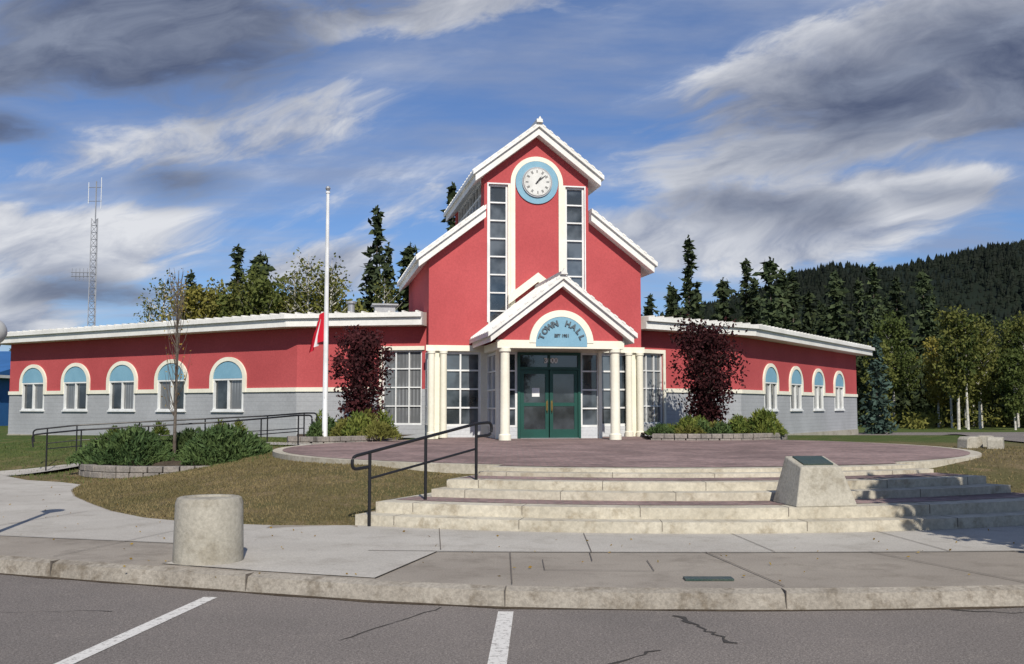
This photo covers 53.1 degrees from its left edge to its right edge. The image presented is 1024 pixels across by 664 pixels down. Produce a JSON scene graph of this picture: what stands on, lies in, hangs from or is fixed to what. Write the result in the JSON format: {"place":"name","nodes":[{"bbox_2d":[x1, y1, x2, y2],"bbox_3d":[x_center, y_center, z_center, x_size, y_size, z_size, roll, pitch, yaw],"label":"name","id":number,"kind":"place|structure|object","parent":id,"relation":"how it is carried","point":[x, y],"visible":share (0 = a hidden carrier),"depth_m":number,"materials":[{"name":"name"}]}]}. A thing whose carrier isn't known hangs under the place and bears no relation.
{"place":"outdoors","nodes":[
{"label":"outdoors","id":0,"kind":"place"},
{"bbox_2d":[0,442,320,475],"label":"ramp path","id":1,"kind":"structure","parent":0,"point":[26,471],"depth_m":25.24,"materials":[{"name":"concrete"}]},
{"bbox_2d":[31,412,317,471],"bbox_3d":[-8.366,2.797,25.387,7.371,1.600,2.788,0,-4,0],"label":"ramp handrail","id":2,"kind":"object","parent":1,"relation":"on","point":[303,414],"visible":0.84,"depth_m":25.07,"materials":[{"name":"black metal"}]},
{"bbox_2d":[0,573,1023,663],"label":"road","id":3,"kind":"structure","parent":0,"point":[223,627],"depth_m":7.52,"materials":[{"name":"grey asphalt"}]},
{"bbox_2d":[55,597,513,663],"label":"parking lines","id":4,"kind":"object","parent":3,"relation":"on","point":[499,650],"visible":1,"depth_m":7.40,"materials":[{"name":"paint"}]},
{"bbox_2d":[0,555,1023,609],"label":"kerb","id":5,"kind":"structure","parent":3,"relation":"on","point":[716,598],"depth_m":8.54,"materials":[{"name":"concrete"}]},
{"bbox_2d":[0,573,1023,663],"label":"road cracks","id":6,"kind":"object","parent":3,"relation":"on","point":[684,618],"visible":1,"depth_m":8.44,"materials":[{"name":"asphalt"}]},
{"bbox_2d":[0,475,1023,587],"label":"sidewalk","id":7,"kind":"structure","parent":0,"point":[787,569],"depth_m":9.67,"materials":[{"name":"concrete"}]},
{"bbox_2d":[0,320,7,345],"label":"street lamp","id":8,"kind":"object","parent":7,"relation":"on","point":[3,331],"visible":1,"depth_m":12.01,"materials":[{"name":"white glass"}]},
{"bbox_2d":[172,494,243,565],"bbox_3d":[-2.970,1.928,10.036,0.670,0.625,0.670,0,-4,0],"label":"concrete bollard","id":9,"kind":"object","parent":7,"relation":"on","point":[208,529],"visible":1,"depth_m":9.76,"materials":[{"name":"grey concrete"}]},
{"bbox_2d":[3,487,1013,580],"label":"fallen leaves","id":10,"kind":"object","parent":7,"relation":"on","point":[499,546],"visible":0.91,"depth_m":10.75,"materials":[{"name":"brown plant"}]},
{"bbox_2d":[2,489,1021,585],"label":"sidewalk joints","id":11,"kind":"object","parent":7,"relation":"on","point":[589,552],"visible":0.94,"depth_m":10.59,"materials":[{"name":"grey concrete"}]},
{"bbox_2d":[683,576,733,580],"bbox_3d":[1.710,2.147,8.917,0.420,0.016,0.140,0,-4,0],"label":"utility cover","id":12,"kind":"object","parent":7,"relation":"on","point":[707,578],"visible":1,"depth_m":8.87,"materials":[{"name":"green metal"}]},
{"bbox_2d":[0,418,1023,524],"bbox_3d":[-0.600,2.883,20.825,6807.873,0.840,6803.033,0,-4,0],"label":"ground","id":13,"kind":"structure","parent":0,"point":[949,441],"depth_m":16.98,"materials":[{"name":"brown plant"}]},
{"bbox_2d":[0,351,10,425],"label":"blue building","id":14,"kind":"structure","parent":13,"relation":"on","point":[5,358],"depth_m":55.29,"materials":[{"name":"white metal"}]},
{"bbox_2d":[71,177,101,325],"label":"radio mast","id":15,"kind":"object","parent":13,"relation":"on","point":[95,267],"visible":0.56,"depth_m":80.54,"materials":[{"name":"metal"}]},
{"bbox_2d":[79,461,209,478],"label":"planter wall","id":16,"kind":"structure","parent":13,"relation":"on","point":[93,470],"depth_m":20.54,"materials":[{"name":"stone"}]},
{"bbox_2d":[128,293,171,323],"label":"aspen tree","id":17,"kind":"object","parent":13,"relation":"on","point":[150,311],"visible":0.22,"depth_m":76.18,"materials":[{"name":"green plant"}]},
{"bbox_2d":[101,457,206,472],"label":"planter soil","id":18,"kind":"structure","parent":13,"relation":"on","point":[170,463],"depth_m":21.09,"materials":[{"name":"brown soil"}]},
{"bbox_2d":[64,425,178,465],"bbox_3d":[-8.100,2.415,21.895,2.225,0.896,2.027,-2,-5,22],"label":"juniper bush","id":19,"kind":"object","parent":18,"relation":"on","point":[129,444],"visible":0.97,"depth_m":21.36,"materials":[{"name":"green plant"}]},
{"bbox_2d":[161,268,191,452],"bbox_3d":[-7.339,0.704,22.401,0.669,4.279,0.605,0,-4,0],"label":"young poplar tree","id":20,"kind":"object","parent":18,"relation":"on","point":[176,334],"visible":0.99,"depth_m":22.39,"materials":[{"name":"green plant"}]},
{"bbox_2d":[160,427,207,451],"bbox_3d":[-7.210,2.523,23.087,2.010,0.839,1.722,-2,-5,24],"label":"juniper bush","id":21,"kind":"object","parent":18,"relation":"on","point":[183,438],"visible":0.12,"depth_m":22.77,"materials":[{"name":"green plant"}]},
{"bbox_2d":[172,422,273,465],"bbox_3d":[-6.164,2.371,21.670,2.315,0.949,2.037,0,-4,0],"label":"juniper bush","id":22,"kind":"object","parent":18,"relation":"on","point":[221,443],"visible":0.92,"depth_m":21.36,"materials":[{"name":"green plant"}]},
{"bbox_2d":[139,270,186,321],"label":"aspen tree","id":23,"kind":"object","parent":13,"relation":"on","point":[163,293],"visible":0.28,"depth_m":75.26,"materials":[{"name":"green plant"}]},
{"bbox_2d":[106,418,245,434],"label":"foundation shrubs","id":24,"kind":"object","parent":13,"relation":"on","point":[160,430],"visible":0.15,"depth_m":33.50,"materials":[{"name":"green plant"}]},
{"bbox_2d":[159,282,216,320],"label":"aspen tree","id":25,"kind":"object","parent":13,"relation":"on","point":[193,296],"visible":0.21,"depth_m":72.77,"materials":[{"name":"green plant"}]},
{"bbox_2d":[182,269,197,319],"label":"conifer tree","id":26,"kind":"object","parent":13,"relation":"on","point":[191,276],"visible":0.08,"depth_m":78.41,"materials":[{"name":"green plant"}]},
{"bbox_2d":[180,276,234,319],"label":"aspen tree","id":27,"kind":"object","parent":13,"relation":"on","point":[214,296],"visible":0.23,"depth_m":73.62,"materials":[{"name":"green plant"}]},
{"bbox_2d":[205,291,245,317],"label":"aspen tree","id":28,"kind":"object","parent":13,"relation":"on","point":[223,303],"visible":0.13,"depth_m":73.30,"materials":[{"name":"green plant"}]},
{"bbox_2d":[224,243,246,299],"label":"conifer tree","id":29,"kind":"object","parent":13,"relation":"on","point":[238,255],"visible":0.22,"depth_m":78.47,"materials":[{"name":"green plant"}]},
{"bbox_2d":[217,274,281,317],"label":"aspen tree","id":30,"kind":"object","parent":13,"relation":"on","point":[235,291],"visible":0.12,"depth_m":72.55,"materials":[{"name":"green plant"}]},
{"bbox_2d":[228,262,289,316],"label":"aspen tree","id":31,"kind":"object","parent":13,"relation":"on","point":[262,285],"visible":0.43,"depth_m":71.77,"materials":[{"name":"green plant"}]},
{"bbox_2d":[245,251,275,291],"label":"conifer tree","id":32,"kind":"object","parent":13,"relation":"on","point":[260,258],"visible":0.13,"depth_m":78.31,"materials":[{"name":"green plant"}]},
{"bbox_2d":[251,292,304,314],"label":"aspen tree","id":33,"kind":"object","parent":13,"relation":"on","point":[277,307],"visible":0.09,"depth_m":72.59,"materials":[{"name":"green plant"}]},
{"bbox_2d":[274,262,316,313],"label":"aspen tree","id":34,"kind":"object","parent":13,"relation":"on","point":[291,283],"visible":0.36,"depth_m":72.21,"materials":[{"name":"green plant"}]},
{"bbox_2d":[287,288,311,312],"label":"aspen tree","id":35,"kind":"object","parent":13,"relation":"on","point":[298,301],"visible":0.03,"depth_m":74.92,"materials":[{"name":"green plant"}]},
{"bbox_2d":[281,249,335,313],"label":"aspen tree","id":36,"kind":"object","parent":13,"relation":"on","point":[302,261],"visible":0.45,"depth_m":72.19,"materials":[{"name":"green plant"}]},
{"bbox_2d":[291,274,351,313],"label":"aspen tree","id":37,"kind":"object","parent":13,"relation":"on","point":[321,295],"visible":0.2,"depth_m":72.74,"materials":[{"name":"green plant"}]},
{"bbox_2d":[304,252,359,312],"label":"aspen tree","id":38,"kind":"object","parent":13,"relation":"on","point":[331,279],"visible":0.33,"depth_m":70.28,"materials":[{"name":"green plant"}]},
{"bbox_2d":[287,435,398,443],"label":"garden wall","id":39,"kind":"structure","parent":13,"relation":"on","point":[323,439],"depth_m":25.79,"materials":[{"name":"stone"}]},
{"bbox_2d":[323,298,369,312],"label":"aspen tree","id":40,"kind":"object","parent":13,"relation":"on","point":[357,309],"visible":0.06,"depth_m":72.01,"materials":[{"name":"green plant"}]},
{"bbox_2d":[355,259,373,312],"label":"conifer tree","id":41,"kind":"object","parent":13,"relation":"on","point":[365,278],"visible":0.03,"depth_m":78.36,"materials":[{"name":"green plant"}]},
{"bbox_2d":[356,204,396,312],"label":"conifer tree","id":42,"kind":"object","parent":13,"relation":"on","point":[376,247],"visible":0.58,"depth_m":76.41,"materials":[{"name":"green plant"}]},
{"bbox_2d":[364,271,405,312],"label":"aspen tree","id":43,"kind":"object","parent":13,"relation":"on","point":[388,294],"visible":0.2,"depth_m":72.28,"materials":[{"name":"green plant"}]},
{"bbox_2d":[381,242,399,303],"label":"conifer tree","id":44,"kind":"object","parent":13,"relation":"on","point":[390,273],"visible":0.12,"depth_m":79.38,"materials":[{"name":"green plant"}]},
{"bbox_2d":[393,267,406,311],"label":"conifer tree","id":45,"kind":"object","parent":13,"relation":"on","point":[402,270],"visible":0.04,"depth_m":79.33,"materials":[{"name":"green plant"}]},
{"bbox_2d":[395,242,418,311],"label":"conifer tree","id":46,"kind":"object","parent":13,"relation":"on","point":[408,252],"visible":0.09,"depth_m":77.25,"materials":[{"name":"green plant"}]},
{"bbox_2d":[0,116,874,439],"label":"town hall","id":47,"kind":"structure","parent":13,"relation":"on","point":[522,318],"depth_m":31.55,"materials":[{"name":"paint"}]},
{"bbox_2d":[20,181,844,426],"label":"windows","id":48,"kind":"structure","parent":47,"relation":"in","point":[404,401],"depth_m":31.26,"materials":[{"name":"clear glass"}]},
{"bbox_2d":[517,352,580,438],"bbox_3d":[1.067,1.815,29.355,1.860,2.460,0.202,1,-4,-11],"label":"entrance door","id":49,"kind":"structure","parent":47,"relation":"in","point":[548,394],"depth_m":29.37,"materials":[{"name":"green glass"}]},
{"bbox_2d":[440,181,457,231],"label":"conifer tree","id":50,"kind":"object","parent":13,"relation":"on","point":[452,188],"visible":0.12,"depth_m":68.60,"materials":[{"name":"green plant"}]},
{"bbox_2d":[9,278,1023,425],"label":"distant forest","id":51,"kind":"object","parent":13,"relation":"on","point":[894,341],"visible":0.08,"depth_m":75.05,"materials":[{"name":"green plant"}]},
{"bbox_2d":[643,293,659,315],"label":"conifer tree","id":52,"kind":"object","parent":13,"relation":"on","point":[649,309],"visible":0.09,"depth_m":84.24,"materials":[{"name":"green plant"}]},
{"bbox_2d":[663,290,684,317],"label":"conifer tree","id":53,"kind":"object","parent":13,"relation":"on","point":[672,298],"visible":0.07,"depth_m":81.22,"materials":[{"name":"green plant"}]},
{"bbox_2d":[673,235,703,318],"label":"conifer tree","id":54,"kind":"object","parent":13,"relation":"on","point":[688,294],"visible":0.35,"depth_m":80.34,"materials":[{"name":"green plant"}]},
{"bbox_2d":[355,463,1023,533],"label":"entrance steps","id":55,"kind":"structure","parent":13,"relation":"on","point":[739,500],"depth_m":13.22,"materials":[{"name":"concrete"}]},
{"bbox_2d":[351,421,492,525],"bbox_3d":[-1.142,1.876,13.633,0.042,1.355,2.491,-4,-6,44],"label":"step handrail","id":56,"kind":"object","parent":55,"relation":"on","point":[425,462],"visible":0.95,"depth_m":13.59,"materials":[{"name":"black metal"}]},
{"bbox_2d":[773,456,856,506],"bbox_3d":[3.848,1.891,13.057,0.813,0.602,0.693,1,-4,-10],"label":"stone monument","id":57,"kind":"object","parent":55,"relation":"on","point":[812,481],"visible":1,"depth_m":12.82,"materials":[{"name":"stone"}]},
{"bbox_2d":[686,288,705,319],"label":"conifer tree","id":58,"kind":"object","parent":13,"relation":"on","point":[696,302],"visible":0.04,"depth_m":83.14,"materials":[{"name":"green plant"}]},
{"bbox_2d":[651,433,787,439],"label":"garden wall","id":59,"kind":"structure","parent":13,"relation":"on","point":[757,436],"depth_m":27.66,"materials":[{"name":"stone"}]},
{"bbox_2d":[711,290,734,322],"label":"conifer tree","id":60,"kind":"object","parent":13,"relation":"on","point":[730,308],"visible":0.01,"depth_m":85.24,"materials":[{"name":"green plant"}]},
{"bbox_2d":[711,277,736,321],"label":"conifer tree","id":61,"kind":"object","parent":13,"relation":"on","point":[724,290],"visible":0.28,"depth_m":80.17,"materials":[{"name":"green plant"}]},
{"bbox_2d":[734,258,759,323],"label":"conifer tree","id":62,"kind":"object","parent":13,"relation":"on","point":[747,311],"visible":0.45,"depth_m":80.32,"materials":[{"name":"green plant"}]},
{"bbox_2d":[748,277,766,323],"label":"conifer tree","id":63,"kind":"object","parent":13,"relation":"on","point":[754,285],"visible":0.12,"depth_m":86.29,"materials":[{"name":"green plant"}]},
{"bbox_2d":[751,257,789,328],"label":"conifer tree","id":64,"kind":"object","parent":13,"relation":"on","point":[770,310],"visible":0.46,"depth_m":78.25,"materials":[{"name":"green plant"}]},
{"bbox_2d":[776,268,800,329],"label":"conifer tree","id":65,"kind":"object","parent":13,"relation":"on","point":[784,308],"visible":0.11,"depth_m":80.20,"materials":[{"name":"green plant"}]},
{"bbox_2d":[784,266,807,331],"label":"conifer tree","id":66,"kind":"object","parent":13,"relation":"on","point":[793,302],"visible":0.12,"depth_m":82.31,"materials":[{"name":"green plant"}]},
{"bbox_2d":[798,292,826,335],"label":"conifer tree","id":67,"kind":"object","parent":13,"relation":"on","point":[807,302],"visible":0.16,"depth_m":84.14,"materials":[{"name":"green plant"}]},
{"bbox_2d":[817,270,862,369],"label":"conifer tree","id":68,"kind":"object","parent":13,"relation":"on","point":[834,276],"visible":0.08,"depth_m":86.34,"materials":[{"name":"green plant"}]},
{"bbox_2d":[823,277,859,370],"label":"conifer tree","id":69,"kind":"object","parent":13,"relation":"on","point":[837,291],"visible":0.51,"depth_m":82.19,"materials":[{"name":"green plant"}]},
{"bbox_2d":[859,262,887,379],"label":"conifer tree","id":70,"kind":"object","parent":13,"relation":"on","point":[873,314],"visible":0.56,"depth_m":80.27,"materials":[{"name":"green plant"}]},
{"bbox_2d":[857,334,899,433],"bbox_3d":[17.658,2.658,49.430,2.141,5.199,2.236,2,-5,-27],"label":"blue spruce","id":71,"kind":"object","parent":13,"relation":"on","point":[881,425],"visible":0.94,"depth_m":49.28,"materials":[{"name":"green plant"}]},
{"bbox_2d":[860,340,901,412],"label":"aspen tree","id":72,"kind":"object","parent":13,"relation":"on","point":[885,349],"visible":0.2,"depth_m":69.68,"materials":[{"name":"green plant"}]},
{"bbox_2d":[885,276,924,411],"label":"conifer tree","id":73,"kind":"object","parent":13,"relation":"on","point":[895,302],"visible":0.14,"depth_m":80.25,"materials":[{"name":"green plant"}]},
{"bbox_2d":[904,270,939,424],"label":"conifer tree","id":74,"kind":"object","parent":13,"relation":"on","point":[923,285],"visible":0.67,"depth_m":78.11,"materials":[{"name":"green plant"}]},
{"bbox_2d":[917,335,953,426],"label":"aspen tree","id":75,"kind":"object","parent":13,"relation":"on","point":[936,397],"visible":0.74,"depth_m":68.08,"materials":[{"name":"green plant"}]},
{"bbox_2d":[920,292,952,410],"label":"conifer tree","id":76,"kind":"object","parent":13,"relation":"on","point":[932,297],"visible":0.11,"depth_m":80.22,"materials":[{"name":"green plant"}]},
{"bbox_2d":[856,350,1023,426],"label":"forest understorey","id":77,"kind":"object","parent":13,"relation":"on","point":[898,398],"visible":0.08,"depth_m":74.44,"materials":[{"name":"green plant"}]},
{"bbox_2d":[857,393,1023,426],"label":"undergrowth","id":78,"kind":"object","parent":13,"relation":"on","point":[1004,420],"visible":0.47,"depth_m":69.28,"materials":[{"name":"green plant"}]},
{"bbox_2d":[858,432,1023,434],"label":"parking lot","id":79,"kind":"structure","parent":13,"relation":"on","point":[920,433],"depth_m":49.97,"materials":[{"name":"grey asphalt"}]},
{"bbox_2d":[931,333,954,427],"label":"aspen tree","id":80,"kind":"object","parent":13,"relation":"on","point":[943,379],"visible":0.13,"depth_m":65.30,"materials":[{"name":"green plant"}]},
{"bbox_2d":[864,401,1023,429],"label":"undergrowth shrubs","id":81,"kind":"object","parent":13,"relation":"on","point":[916,421],"visible":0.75,"depth_m":64.32,"materials":[{"name":"green plant"}]},
{"bbox_2d":[932,305,987,429],"bbox_3d":[26.767,2.289,61.568,3.099,7.864,3.277,0,-4,-3],"label":"aspen tree","id":82,"kind":"object","parent":13,"relation":"on","point":[948,319],"visible":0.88,"depth_m":61.23,"materials":[{"name":"green plant"}]},
{"bbox_2d":[943,312,986,429],"bbox_3d":[26.979,2.474,60.944,2.324,7.409,2.535,3,-5,-37],"label":"aspen tree","id":83,"kind":"object","parent":13,"relation":"on","point":[965,370],"visible":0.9,"depth_m":60.83,"materials":[{"name":"green plant"}]},
{"bbox_2d":[948,365,982,427],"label":"aspen tree","id":84,"kind":"object","parent":13,"relation":"on","point":[970,403],"visible":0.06,"depth_m":66.66,"materials":[{"name":"green plant"}]},
{"bbox_2d":[957,436,982,447],"bbox_3d":[10.500,2.551,23.476,0.477,0.310,0.320,2,-4,-20],"label":"concrete block","id":85,"kind":"object","parent":13,"relation":"on","point":[969,441],"depth_m":23.35,"materials":[{"name":"grey concrete"}]},
{"bbox_2d":[971,331,1000,426],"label":"aspen tree","id":86,"kind":"object","parent":13,"relation":"on","point":[994,376],"visible":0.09,"depth_m":67.30,"materials":[{"name":"green plant"}]},
{"bbox_2d":[974,322,997,427],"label":"aspen tree","id":87,"kind":"object","parent":13,"relation":"on","point":[986,368],"visible":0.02,"depth_m":65.58,"materials":[{"name":"green plant"}]},
{"bbox_2d":[968,318,1005,428],"bbox_3d":[28.833,2.705,63.389,2.869,7.279,3.033,3,-5,-32],"label":"aspen tree","id":88,"kind":"object","parent":13,"relation":"on","point":[980,387],"visible":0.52,"depth_m":62.98,"materials":[{"name":"green plant"}]},
{"bbox_2d":[987,437,1003,448],"bbox_3d":[10.900,2.522,23.077,0.320,0.310,0.477,-2,-5,30],"label":"concrete block","id":89,"kind":"object","parent":13,"relation":"on","point":[996,442],"depth_m":22.90,"materials":[{"name":"grey concrete"}]},
{"bbox_2d":[994,347,1023,429],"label":"aspen tree","id":90,"kind":"object","parent":13,"relation":"on","point":[1014,359],"visible":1,"depth_m":59.98,"materials":[{"name":"green plant"}]},
{"bbox_2d":[998,323,1020,427],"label":"aspen tree","id":91,"kind":"object","parent":13,"relation":"on","point":[1006,337],"visible":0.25,"depth_m":65.38,"materials":[{"name":"green plant"}]},
{"bbox_2d":[999,310,1023,399],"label":"aspen tree","id":92,"kind":"object","parent":13,"relation":"on","point":[1021,323],"visible":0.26,"depth_m":65.46,"materials":[{"name":"green plant"}]},
{"bbox_2d":[1008,331,1023,390],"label":"aspen tree","id":93,"kind":"object","parent":13,"relation":"on","point":[1019,341],"visible":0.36,"depth_m":64.16,"materials":[{"name":"green plant"}]},
{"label":"garden bed soil","id":94,"kind":"structure","parent":13,"relation":"on","visible":0},
{"bbox_2d":[309,186,330,435],"bbox_3d":[-5.220,-0.442,27.907,0.639,7.170,0.320,0,-4,0],"label":"flagpole","id":95,"kind":"object","parent":94,"relation":"on","point":[321,331],"visible":0.91,"depth_m":27.83,"materials":[{"name":"metal"}]},
{"bbox_2d":[305,408,403,440],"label":"bed plants","id":96,"kind":"object","parent":94,"relation":"on","point":[367,424],"visible":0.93,"depth_m":26.80,"materials":[{"name":"green plant"}]},
{"bbox_2d":[328,324,395,422],"bbox_3d":[-4.155,1.463,28.403,2.010,3.446,1.934,2,-5,-29],"label":"purple leaf tree","id":97,"kind":"object","parent":94,"relation":"on","point":[363,351],"visible":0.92,"depth_m":28.14,"materials":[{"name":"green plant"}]},
{"bbox_2d":[667,313,749,422],"bbox_3d":[5.708,1.351,30.401,2.301,3.862,2.618,1,-4,-13],"label":"purple leaf tree","id":98,"kind":"object","parent":94,"relation":"on","point":[701,344],"visible":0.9,"depth_m":30.03,"materials":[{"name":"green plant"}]},
{"bbox_2d":[643,413,789,435],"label":"bed plants","id":99,"kind":"object","parent":94,"relation":"on","point":[736,424],"visible":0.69,"depth_m":28.61,"materials":[{"name":"green plant"}]},
{"bbox_2d":[746,407,786,435],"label":"bed plants","id":100,"kind":"object","parent":94,"relation":"on","point":[763,418],"visible":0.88,"depth_m":28.71,"materials":[{"name":"green plant"}]},
{"bbox_2d":[0,0,1023,350],"label":"sky","id":101,"kind":"structure","parent":0,"point":[802,134],"materials":[{"name":"blue"}]},
{"bbox_2d":[272,436,981,473],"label":"plaza","id":102,"kind":"structure","parent":0,"point":[644,451],"depth_m":19.74,"materials":[{"name":"brick"}]},
{"bbox_2d":[705,245,1023,408],"bbox_3d":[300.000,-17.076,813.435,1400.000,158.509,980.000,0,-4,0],"label":"hill","id":103,"kind":"structure","parent":0,"point":[974,293],"depth_m":581.83,"materials":[{"name":"green plant"}]},
{"bbox_2d":[655,239,1023,356],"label":"hill forest","id":104,"kind":"object","parent":103,"relation":"on","point":[818,277],"visible":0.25,"depth_m":615.48,"materials":[{"name":"green plant"}]},
{"bbox_2d":[976,435,993,446],"bbox_3d":[11.200,2.610,24.274,0.477,0.310,0.320,-1,-4,10],"label":"concrete block","id":105,"kind":"object","parent":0,"point":[984,438],"depth_m":24.13,"materials":[{"name":"grey concrete"}]},
{"bbox_2d":[948,434,1023,441],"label":"driveway","id":106,"kind":"structure","parent":0,"point":[1015,437],"depth_m":32.47,"materials":[{"name":"grey asphalt"}]}
]}

